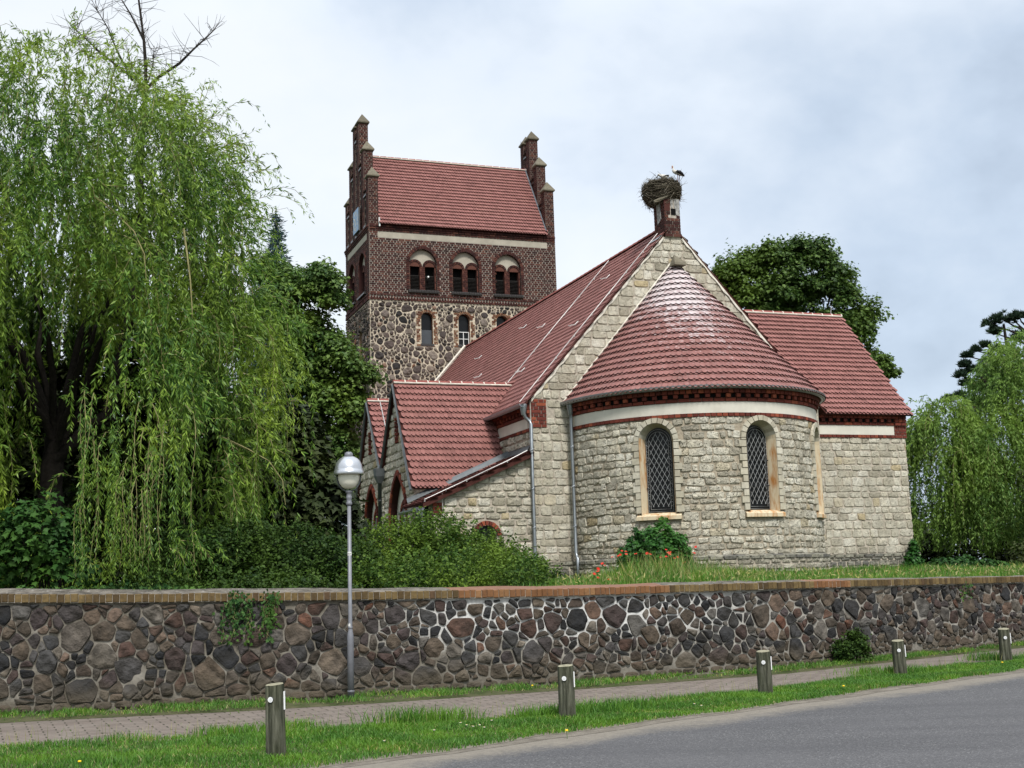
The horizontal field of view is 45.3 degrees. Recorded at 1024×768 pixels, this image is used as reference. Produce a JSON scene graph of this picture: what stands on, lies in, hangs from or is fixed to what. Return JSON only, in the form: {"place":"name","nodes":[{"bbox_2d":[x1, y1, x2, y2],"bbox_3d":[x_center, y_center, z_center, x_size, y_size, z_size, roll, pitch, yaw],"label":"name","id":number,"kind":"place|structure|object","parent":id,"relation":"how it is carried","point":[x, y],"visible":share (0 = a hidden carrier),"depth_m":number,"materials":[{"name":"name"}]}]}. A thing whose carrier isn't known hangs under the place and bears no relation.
{"place":"outdoors","nodes":[
{"label":"outdoors","id":0,"kind":"place"},
{"bbox_2d":[0,649,1023,767],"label":"verge","id":1,"kind":"structure","parent":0,"point":[413,753],"depth_m":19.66,"materials":[{"name":"green plant"}]},
{"bbox_2d":[265,682,285,756],"bbox_3d":[-3.622,5.207,18.805,0.315,1.224,0.325,-3,-9,2],"label":"bollard","id":2,"kind":"object","parent":1,"relation":"on","point":[275,706],"visible":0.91,"depth_m":18.72,"materials":[{"name":"wood"}]},
{"bbox_2d":[557,664,575,719],"bbox_3d":[0.994,5.667,22.293,0.308,1.120,0.330,-1,-9,-8],"label":"bollard","id":3,"kind":"object","parent":1,"relation":"on","point":[566,690],"visible":0.85,"depth_m":22.21,"materials":[{"name":"wood"}]},
{"bbox_2d":[756,650,772,693],"bbox_3d":[5.265,6.085,25.576,0.315,1.056,0.326,0,-9,-18],"label":"bollard","id":4,"kind":"object","parent":1,"relation":"on","point":[764,669],"visible":0.88,"depth_m":25.48,"materials":[{"name":"wood"}]},
{"bbox_2d":[891,639,906,674],"bbox_3d":[9.191,6.564,29.129,0.322,0.976,0.316,1,-9,-27],"label":"bollard","id":5,"kind":"object","parent":1,"relation":"on","point":[899,654],"visible":0.88,"depth_m":29.04,"materials":[{"name":"wood"}]},
{"bbox_2d":[997,628,1011,660],"bbox_3d":[12.949,6.921,32.236,0.319,1.008,0.311,3,-9,-37],"label":"bollard","id":6,"kind":"object","parent":1,"relation":"on","point":[1004,641],"visible":0.9,"depth_m":32.14,"materials":[{"name":"wood"}]},
{"bbox_2d":[0,648,1023,748],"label":"path","id":7,"kind":"structure","parent":0,"point":[160,724],"depth_m":25.20,"materials":[{"name":"concrete"}]},
{"bbox_2d":[0,645,1023,722],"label":"wall foot strip","id":8,"kind":"object","parent":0,"point":[398,698],"depth_m":27.34,"materials":[{"name":"soil"}]},
{"bbox_2d":[334,452,363,697],"bbox_3d":[-3.645,4.303,27.604,0.678,5.587,0.678,-2,-9,0],"label":"street lamp","id":9,"kind":"object","parent":8,"relation":"on","point":[348,472],"visible":0.98,"depth_m":27.69,"materials":[{"name":"metal"}]},
{"bbox_2d":[0,640,1023,742],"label":"wall foot grass","id":10,"kind":"structure","parent":8,"relation":"on","point":[240,704],"depth_m":27.79,"materials":[{"name":"green plant"}]},
{"bbox_2d":[828,627,874,662],"bbox_3d":[9.156,7.182,33.206,1.234,1.202,0.793,-2,-9,0],"label":"bush","id":11,"kind":"object","parent":8,"relation":"on","point":[854,646],"visible":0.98,"depth_m":33.10,"materials":[{"name":"green plant"}]},
{"bbox_2d":[0,0,1023,558],"label":"sky","id":12,"kind":"structure","parent":0,"point":[893,130],"materials":[{"name":"white"}]},
{"bbox_2d":[322,669,1023,767],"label":"road shoulder","id":13,"kind":"object","parent":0,"point":[552,736],"visible":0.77,"depth_m":21.24},
{"bbox_2d":[343,672,1023,767],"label":"road","id":14,"kind":"structure","parent":0,"point":[974,723],"depth_m":19.04,"materials":[{"name":"grey asphalt"}]},
{"bbox_2d":[424,547,1023,587],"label":"tall meadow grass","id":15,"kind":"structure","parent":0,"point":[660,571],"depth_m":36.74,"materials":[{"name":"green plant"}]},
{"label":"ground","id":16,"kind":"structure","parent":0,"visible":0},
{"bbox_2d":[0,575,1023,714],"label":"churchyard wall","id":17,"kind":"structure","parent":16,"relation":"on","point":[108,649],"depth_m":28.89,"materials":[{"name":"stone"}]},
{"bbox_2d":[212,587,282,646],"bbox_3d":[-5.888,5.187,27.365,1.555,1.315,0.288,1,-9,-16],"label":"ivy","id":18,"kind":"object","parent":17,"relation":"attached to","point":[269,613],"visible":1,"depth_m":27.37,"materials":[{"name":"green plant"}]},
{"bbox_2d":[960,581,974,601],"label":"ivy","id":19,"kind":"object","parent":17,"relation":"attached to","point":[968,586],"visible":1,"depth_m":37.09,"materials":[{"name":"green plant"}]},
{"bbox_3d":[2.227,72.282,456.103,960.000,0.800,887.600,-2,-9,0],"label":"churchyard ground","id":20,"kind":"structure","parent":0,"visible":0},
{"bbox_2d":[0,487,104,588],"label":"broadleaf shrub","id":21,"kind":"object","parent":20,"relation":"on","point":[15,537],"visible":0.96,"depth_m":29.33,"materials":[{"name":"green plant"}]},
{"bbox_2d":[16,580,212,589],"bbox_3d":[-9.473,4.838,28.246,5.624,0.654,1.532,0,-9,-12],"label":"ground ivy","id":22,"kind":"object","parent":20,"relation":"on","point":[165,586],"visible":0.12,"depth_m":28.26,"materials":[{"name":"green plant"}]},
{"bbox_2d":[0,0,319,590],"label":"willow tree","id":23,"kind":"object","parent":20,"relation":"on","point":[207,315],"visible":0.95,"depth_m":34.13,"materials":[{"name":"green plant"}]},
{"bbox_2d":[0,276,369,588],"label":"undergrowth","id":24,"kind":"object","parent":20,"relation":"on","point":[314,504],"visible":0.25,"depth_m":39.63,"materials":[{"name":"green plant"}]},
{"bbox_2d":[100,512,389,588],"bbox_3d":[-6.894,4.505,31.970,7.274,2.471,5.919,-2,-9,0],"label":"hedge bush","id":25,"kind":"object","parent":20,"relation":"on","point":[295,564],"visible":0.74,"depth_m":32.01,"materials":[{"name":"green plant"}]},
{"bbox_2d":[227,209,346,526],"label":"spruce tree","id":26,"kind":"object","parent":20,"relation":"on","point":[280,233],"visible":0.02,"depth_m":74.08,"materials":[{"name":"green plant"}]},
{"bbox_2d":[230,247,388,500],"bbox_3d":[-9.900,1.681,58.029,8.292,16.957,5.002,-2,-9,0],"label":"maple tree","id":27,"kind":"object","parent":20,"relation":"on","point":[341,372],"visible":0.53,"depth_m":57.78,"materials":[{"name":"green plant"}]},
{"bbox_2d":[331,505,554,587],"bbox_3d":[-2.368,4.637,34.204,7.009,2.726,7.526,-2,-9,0],"label":"hedge bush","id":28,"kind":"object","parent":20,"relation":"on","point":[445,556],"visible":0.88,"depth_m":32.68,"materials":[{"name":"green plant"}]},
{"bbox_2d":[533,553,572,580],"bbox_3d":[1.082,5.831,37.938,1.615,1.211,1.126,-2,-9,0],"label":"flowering bush","id":29,"kind":"object","parent":20,"relation":"on","point":[553,574],"visible":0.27,"depth_m":37.73,"materials":[{"name":"green plant"}]},
{"bbox_2d":[344,115,920,587],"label":"church","id":30,"kind":"structure","parent":20,"relation":"on","point":[584,423],"depth_m":49.01,"materials":[{"name":"stone"}]},
{"bbox_2d":[348,261,355,309],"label":"bell window","id":31,"kind":"structure","parent":30,"relation":"in","point":[352,271],"depth_m":78.19,"materials":[{"name":"brick"}]},
{"bbox_2d":[357,250,365,300],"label":"bell window","id":32,"kind":"structure","parent":30,"relation":"in","point":[362,257],"depth_m":75.63,"materials":[{"name":"brick"}]},
{"bbox_2d":[368,432,371,454],"bbox_3d":[-6.071,2.585,53.778,0.360,1.042,0.467,1,-10,-20],"label":"slit window","id":33,"kind":"structure","parent":30,"relation":"in","point":[369,434],"depth_m":53.79,"materials":[{"name":"red brick"}]},
{"bbox_2d":[364,484,377,543],"bbox_3d":[-5.949,6.505,53.075,0.320,4.339,2.707,1,-10,-20],"label":"window","id":34,"kind":"structure","parent":30,"relation":"in","point":[371,508],"depth_m":53.84,"materials":[{"name":"red brick"}]},
{"bbox_2d":[394,417,398,443],"bbox_3d":[-4.507,1.863,49.500,0.360,1.042,0.467,1,-10,-20],"label":"slit window","id":35,"kind":"structure","parent":30,"relation":"in","point":[396,434],"depth_m":49.47,"materials":[{"name":"red brick"}]},
{"bbox_2d":[388,470,407,583],"bbox_3d":[-4.416,5.695,48.886,0.320,4.544,2.963,1,-10,-20],"label":"window","id":36,"kind":"structure","parent":30,"relation":"in","point":[398,498],"depth_m":49.80,"materials":[{"name":"glass"}]},
{"bbox_2d":[406,246,439,293],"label":"bell window","id":37,"kind":"structure","parent":30,"relation":"in","point":[422,264],"depth_m":74.64,"materials":[{"name":"brick"}]},
{"bbox_2d":[421,312,433,345],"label":"window","id":38,"kind":"structure","parent":30,"relation":"in","point":[426,318],"depth_m":74.10,"materials":[{"name":"glass"}]},
{"bbox_2d":[458,314,469,346],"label":"window","id":39,"kind":"structure","parent":30,"relation":"in","point":[463,321],"depth_m":74.93,"materials":[{"name":"glass"}]},
{"bbox_2d":[449,249,481,295],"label":"bell window","id":40,"kind":"structure","parent":30,"relation":"in","point":[465,271],"depth_m":75.56,"materials":[{"name":"brick"}]},
{"bbox_2d":[474,521,501,553],"bbox_3d":[-0.938,5.820,45.001,1.122,1.597,0.320,1,-10,-20],"label":"window","id":41,"kind":"structure","parent":30,"relation":"in","point":[483,523],"depth_m":45.07,"materials":[{"name":"red brick"}]},
{"bbox_2d":[496,316,506,325],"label":"window","id":42,"kind":"structure","parent":30,"relation":"in","point":[501,319],"depth_m":75.85,"materials":[{"name":"glass"}]},
{"bbox_2d":[492,251,523,297],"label":"bell window","id":43,"kind":"structure","parent":30,"relation":"in","point":[508,276],"depth_m":76.49,"materials":[{"name":"brick"}]},
{"bbox_2d":[631,418,684,520],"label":"window","id":44,"kind":"structure","parent":30,"relation":"in","point":[655,462],"depth_m":43.74,"materials":[{"name":"stone"}]},
{"bbox_2d":[636,172,685,214],"bbox_3d":[6.120,-7.938,50.160,2.055,1.870,2.054,-4,-9,13],"label":"stork nest","id":45,"kind":"object","parent":30,"relation":"on","point":[654,192],"visible":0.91,"depth_m":49.62,"materials":[{"name":"plant"}]},
{"bbox_2d":[672,165,684,182],"bbox_3d":[6.787,-8.582,50.239,0.600,0.710,0.292,1,-10,-20],"label":"stork","id":46,"kind":"object","parent":45,"relation":"on","point":[678,172],"visible":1,"depth_m":50.18},
{"bbox_2d":[738,415,785,516],"bbox_3d":[8.825,2.915,43.685,1.815,3.611,0.570,2,-10,-23],"label":"window","id":47,"kind":"structure","parent":30,"relation":"in","point":[760,457],"depth_m":43.84,"materials":[{"name":"stone"}]},
{"bbox_2d":[810,422,826,518],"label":"window","id":48,"kind":"structure","parent":30,"relation":"in","point":[815,444],"depth_m":46.54,"materials":[{"name":"stone"}]},
{"bbox_2d":[615,516,696,572],"bbox_3d":[4.729,5.525,40.480,2.806,2.379,2.520,-2,-9,0],"label":"round shrub","id":49,"kind":"object","parent":20,"relation":"on","point":[669,538],"visible":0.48,"depth_m":39.85,"materials":[{"name":"green plant"}]},
{"bbox_2d":[709,231,903,378],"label":"linden tree","id":50,"kind":"object","parent":20,"relation":"on","point":[787,285],"visible":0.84,"depth_m":84.09,"materials":[{"name":"green plant"}]},
{"bbox_2d":[901,539,924,566],"bbox_3d":[16.924,7.296,51.740,1.205,1.622,0.985,-2,-9,0],"label":"bramble","id":51,"kind":"object","parent":20,"relation":"on","point":[913,558],"visible":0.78,"depth_m":51.62,"materials":[{"name":"green plant"}]},
{"bbox_2d":[905,325,1023,560],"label":"willow tree","id":52,"kind":"object","parent":20,"relation":"on","point":[978,474],"visible":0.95,"depth_m":59.02,"materials":[{"name":"green plant"}]},
{"bbox_2d":[912,467,1021,564],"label":"undergrowth","id":53,"kind":"object","parent":20,"relation":"on","point":[929,555],"visible":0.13,"depth_m":65.65,"materials":[{"name":"green plant"}]},
{"bbox_2d":[927,554,1009,567],"bbox_3d":[19.337,7.704,52.157,3.842,0.992,1.645,-2,-9,0],"label":"nettle patch","id":54,"kind":"object","parent":20,"relation":"on","point":[960,561],"visible":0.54,"depth_m":51.88,"materials":[{"name":"green plant"}]},
{"bbox_2d":[939,308,1023,421],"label":"pine tree","id":55,"kind":"object","parent":20,"relation":"on","point":[1014,316],"visible":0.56,"depth_m":77.83,"materials":[{"name":"green plant"}]},
{"bbox_2d":[1006,469,1023,564],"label":"tree","id":56,"kind":"object","parent":20,"relation":"on","point":[1020,558],"visible":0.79,"depth_m":53.69,"materials":[{"name":"green plant"}]}
]}

